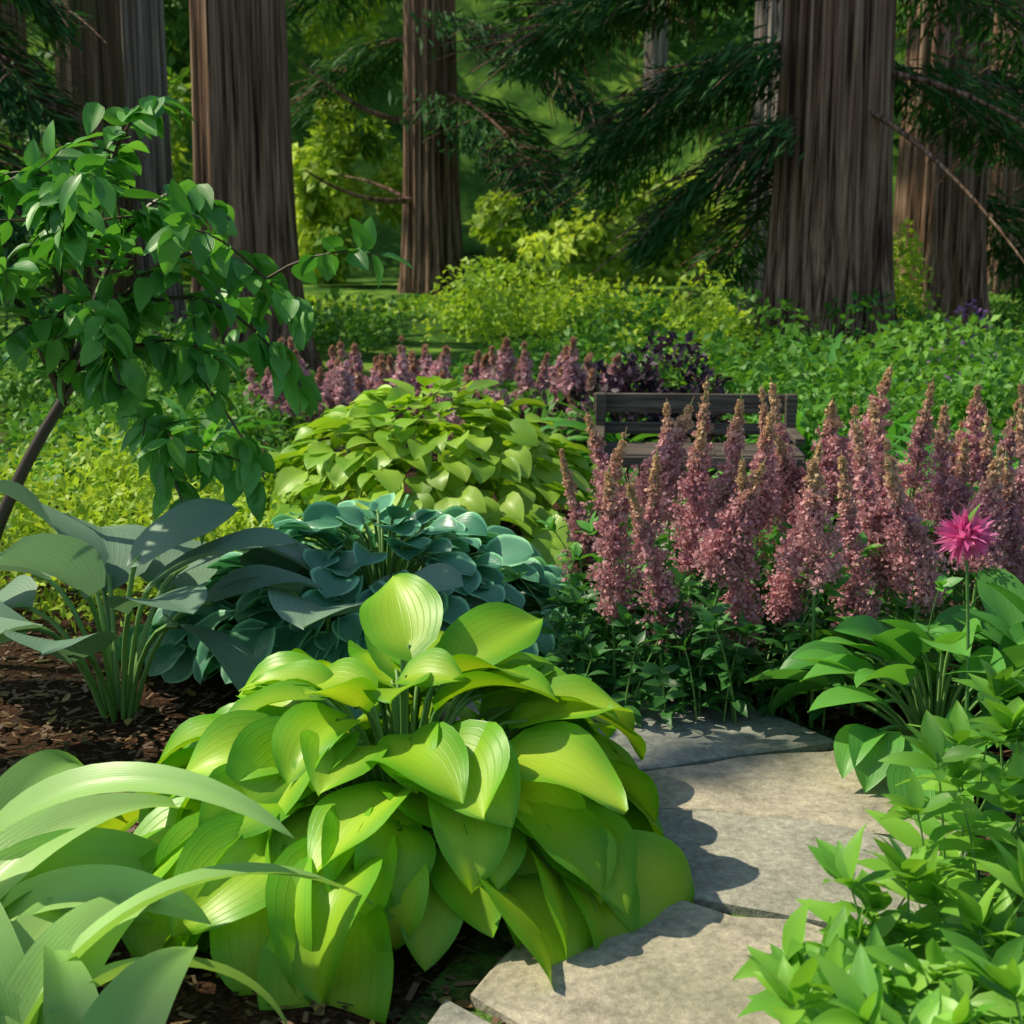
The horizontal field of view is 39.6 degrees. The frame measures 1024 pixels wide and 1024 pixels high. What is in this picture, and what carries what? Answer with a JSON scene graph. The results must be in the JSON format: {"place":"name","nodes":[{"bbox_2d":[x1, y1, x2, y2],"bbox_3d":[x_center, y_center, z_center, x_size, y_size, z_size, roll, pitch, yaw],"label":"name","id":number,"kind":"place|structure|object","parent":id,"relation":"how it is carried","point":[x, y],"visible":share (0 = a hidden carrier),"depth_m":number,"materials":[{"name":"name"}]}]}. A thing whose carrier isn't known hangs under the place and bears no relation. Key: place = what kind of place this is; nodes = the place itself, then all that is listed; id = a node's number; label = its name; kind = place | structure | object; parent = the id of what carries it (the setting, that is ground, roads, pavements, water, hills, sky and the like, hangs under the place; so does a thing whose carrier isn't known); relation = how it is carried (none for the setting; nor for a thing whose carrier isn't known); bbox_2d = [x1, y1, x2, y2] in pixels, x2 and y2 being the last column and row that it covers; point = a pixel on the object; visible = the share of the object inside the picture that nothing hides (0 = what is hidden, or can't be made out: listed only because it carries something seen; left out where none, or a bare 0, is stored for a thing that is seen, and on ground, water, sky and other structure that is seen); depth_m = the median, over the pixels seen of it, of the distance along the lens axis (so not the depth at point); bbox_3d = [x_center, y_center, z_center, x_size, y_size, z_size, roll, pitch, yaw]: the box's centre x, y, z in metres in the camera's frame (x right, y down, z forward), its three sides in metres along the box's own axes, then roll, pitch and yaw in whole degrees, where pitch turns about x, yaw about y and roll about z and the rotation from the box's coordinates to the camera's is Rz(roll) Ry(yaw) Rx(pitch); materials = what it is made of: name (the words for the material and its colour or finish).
{"place":"outdoors","nodes":[
{"label":"outdoors","id":0,"kind":"place"},
{"bbox_2d":[0,0,994,291],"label":"foliage","id":1,"kind":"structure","parent":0,"point":[323,210],"depth_m":25.53,"materials":[{"name":"green plant"}]},
{"bbox_2d":[0,0,1023,1023],"bbox_3d":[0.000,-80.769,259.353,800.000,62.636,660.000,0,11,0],"label":"ground","id":2,"kind":"structure","parent":0,"point":[228,1005],"depth_m":18.43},
{"bbox_2d":[0,0,33,166],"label":"tree trunk","id":3,"kind":"object","parent":2,"relation":"on","point":[11,8],"visible":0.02,"depth_m":28.50,"materials":[{"name":"brown plant"}]},
{"bbox_2d":[54,0,152,331],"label":"tree trunk","id":4,"kind":"object","parent":2,"relation":"on","point":[102,83],"visible":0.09,"depth_m":16.10,"materials":[{"name":"brown plant"}]},
{"bbox_2d":[119,0,187,338],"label":"tree trunk","id":5,"kind":"object","parent":2,"relation":"on","point":[144,46],"visible":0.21,"depth_m":17.35,"materials":[{"name":"brown plant"}]},
{"bbox_2d":[0,749,373,1023],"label":"strap leaves","id":6,"kind":"object","parent":2,"relation":"on","point":[80,892],"visible":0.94,"depth_m":2.77,"materials":[{"name":"green plant"}]},
{"bbox_2d":[0,95,413,544],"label":"shrub","id":7,"kind":"object","parent":2,"relation":"on","point":[108,327],"depth_m":4.55,"materials":[{"name":"green plant"}]},
{"bbox_2d":[0,591,479,1023],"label":"mulch","id":8,"kind":"object","parent":2,"relation":"on","point":[460,1003],"visible":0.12,"depth_m":4.43,"materials":[{"name":"brown wood"}]},
{"bbox_2d":[0,480,486,692],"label":"hosta","id":9,"kind":"object","parent":2,"relation":"on","point":[83,557],"visible":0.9,"depth_m":4.43,"materials":[{"name":"green plant"}]},
{"bbox_2d":[189,0,323,382],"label":"tree trunk","id":10,"kind":"object","parent":2,"relation":"on","point":[242,151],"visible":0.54,"depth_m":14.17,"materials":[{"name":"red plant"}]},
{"bbox_2d":[117,493,625,718],"bbox_3d":[-0.486,0.249,5.196,1.848,0.608,1.876,0,11,0],"label":"blue hosta","id":11,"kind":"object","parent":2,"relation":"on","point":[336,580],"visible":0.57,"depth_m":4.85,"materials":[{"name":"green plant"}]},
{"bbox_2d":[95,573,694,1023],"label":"hosta","id":12,"kind":"object","parent":2,"relation":"on","point":[555,845],"visible":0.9,"depth_m":3.04,"materials":[{"name":"green plant"}]},
{"bbox_2d":[205,375,627,570],"bbox_3d":[-0.439,-0.234,7.013,2.254,0.906,2.258,0,11,0],"label":"lime hosta","id":13,"kind":"object","parent":2,"relation":"on","point":[515,480],"visible":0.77,"depth_m":6.61,"materials":[{"name":"green plant"}]},
{"bbox_2d":[397,0,465,294],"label":"tree trunk","id":14,"kind":"object","parent":2,"relation":"on","point":[431,246],"visible":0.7,"depth_m":23.02,"materials":[{"name":"red plant"}]},
{"bbox_2d":[243,334,627,450],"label":"astilbe flowers","id":15,"kind":"object","parent":2,"relation":"on","point":[345,385],"visible":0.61,"depth_m":9.42,"materials":[{"name":"purple plant"}]},
{"bbox_2d":[0,217,949,638],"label":"shrubs","id":16,"kind":"object","parent":2,"relation":"on","point":[124,505],"visible":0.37,"depth_m":12.17,"materials":[{"name":"green plant"}]},
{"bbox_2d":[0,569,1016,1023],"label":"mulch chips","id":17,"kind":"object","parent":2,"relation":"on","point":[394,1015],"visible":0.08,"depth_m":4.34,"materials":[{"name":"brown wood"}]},
{"bbox_2d":[0,332,1022,576],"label":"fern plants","id":18,"kind":"object","parent":2,"relation":"on","point":[210,436],"visible":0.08,"depth_m":8.37,"materials":[{"name":"green plant"}]},
{"bbox_2d":[0,285,1023,526],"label":"plants","id":19,"kind":"object","parent":2,"relation":"on","point":[1005,367],"visible":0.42,"depth_m":10.10,"materials":[{"name":"green plant"}]},
{"bbox_2d":[16,337,1023,1023],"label":"plant stems","id":20,"kind":"object","parent":2,"relation":"on","point":[112,697],"visible":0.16,"depth_m":4.40,"materials":[{"name":"green plant"}]},
{"bbox_2d":[555,363,1023,654],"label":"astilbe flowers","id":21,"kind":"object","parent":20,"relation":"attached to","point":[1000,499],"visible":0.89,"depth_m":4.66,"materials":[{"name":"pink plant"}]},
{"bbox_2d":[550,330,749,476],"bbox_3d":[0.912,-0.667,9.051,1.364,1.014,1.084,7,13,33],"label":"purple shrub","id":22,"kind":"object","parent":2,"relation":"on","point":[647,377],"visible":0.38,"depth_m":8.82,"materials":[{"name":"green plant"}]},
{"bbox_2d":[643,1,668,113],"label":"tree trunk","id":23,"kind":"object","parent":2,"relation":"on","point":[660,54],"visible":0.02,"depth_m":34.30,"materials":[{"name":"grey plant"}]},
{"bbox_2d":[528,538,858,727],"bbox_3d":[0.685,0.362,4.773,1.314,0.444,1.339,0,11,0],"label":"dark green plant","id":24,"kind":"object","parent":2,"relation":"on","point":[578,593],"visible":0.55,"depth_m":4.46,"materials":[{"name":"green plant"}]},
{"bbox_2d":[398,507,989,1023],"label":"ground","id":25,"kind":"structure","parent":2,"relation":"on","point":[480,965],"depth_m":2.95,"materials":[{"name":"plant"}]},
{"bbox_2d":[592,392,806,468],"bbox_3d":[0.994,-0.295,7.683,1.120,0.648,0.504,1,11,4],"label":"bench","id":26,"kind":"object","parent":2,"relation":"on","point":[604,403],"visible":0.45,"depth_m":7.84,"materials":[{"name":"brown wood"}]},
{"bbox_2d":[736,0,783,320],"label":"tree trunk","id":27,"kind":"object","parent":2,"relation":"on","point":[771,28],"visible":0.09,"depth_m":19.08,"materials":[{"name":"brown plant"}]},
{"bbox_2d":[536,494,1023,1007],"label":"hosta","id":28,"kind":"object","parent":2,"relation":"on","point":[822,662],"visible":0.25,"depth_m":4.17,"materials":[{"name":"green plant"}]},
{"bbox_2d":[499,509,1021,701],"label":"astilbe leaves","id":29,"kind":"object","parent":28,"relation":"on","point":[942,582],"visible":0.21,"depth_m":4.41,"materials":[{"name":"green plant"}]},
{"bbox_2d":[748,0,900,381],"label":"tree trunk","id":30,"kind":"object","parent":2,"relation":"on","point":[830,235],"visible":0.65,"depth_m":13.21,"materials":[{"name":"red plant"}]},
{"bbox_2d":[732,504,1023,1023],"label":"leafy plant","id":31,"kind":"object","parent":2,"relation":"on","point":[864,973],"visible":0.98,"depth_m":2.38,"materials":[{"name":"green plant"}]},
{"bbox_2d":[932,503,1000,565],"bbox_3d":[1.216,0.059,3.788,0.167,0.174,0.178,11,15,44],"label":"pink flower","id":32,"kind":"object","parent":31,"relation":"on","point":[959,531],"visible":0.99,"depth_m":3.77,"materials":[{"name":"pink plant"}]},
{"bbox_2d":[893,0,995,343],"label":"tree trunk","id":33,"kind":"object","parent":2,"relation":"on","point":[947,217],"visible":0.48,"depth_m":17.19,"materials":[{"name":"red plant"}]},
{"bbox_2d":[904,299,1022,397],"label":"purple flowers","id":34,"kind":"object","parent":2,"relation":"on","point":[962,316],"visible":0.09,"depth_m":12.71,"materials":[{"name":"plant"}]},
{"bbox_2d":[987,0,1023,293],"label":"tree trunk","id":35,"kind":"object","parent":2,"relation":"on","point":[1004,182],"visible":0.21,"depth_m":23.13,"materials":[{"name":"red plant"}]},
{"bbox_2d":[0,0,1023,334],"bbox_3d":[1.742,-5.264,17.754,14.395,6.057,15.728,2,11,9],"label":"conifer branches","id":36,"kind":"object","parent":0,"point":[632,128],"visible":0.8,"depth_m":14.79,"materials":[{"name":"green plant"}]},
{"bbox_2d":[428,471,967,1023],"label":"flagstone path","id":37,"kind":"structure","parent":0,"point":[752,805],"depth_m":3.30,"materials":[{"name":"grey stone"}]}
]}

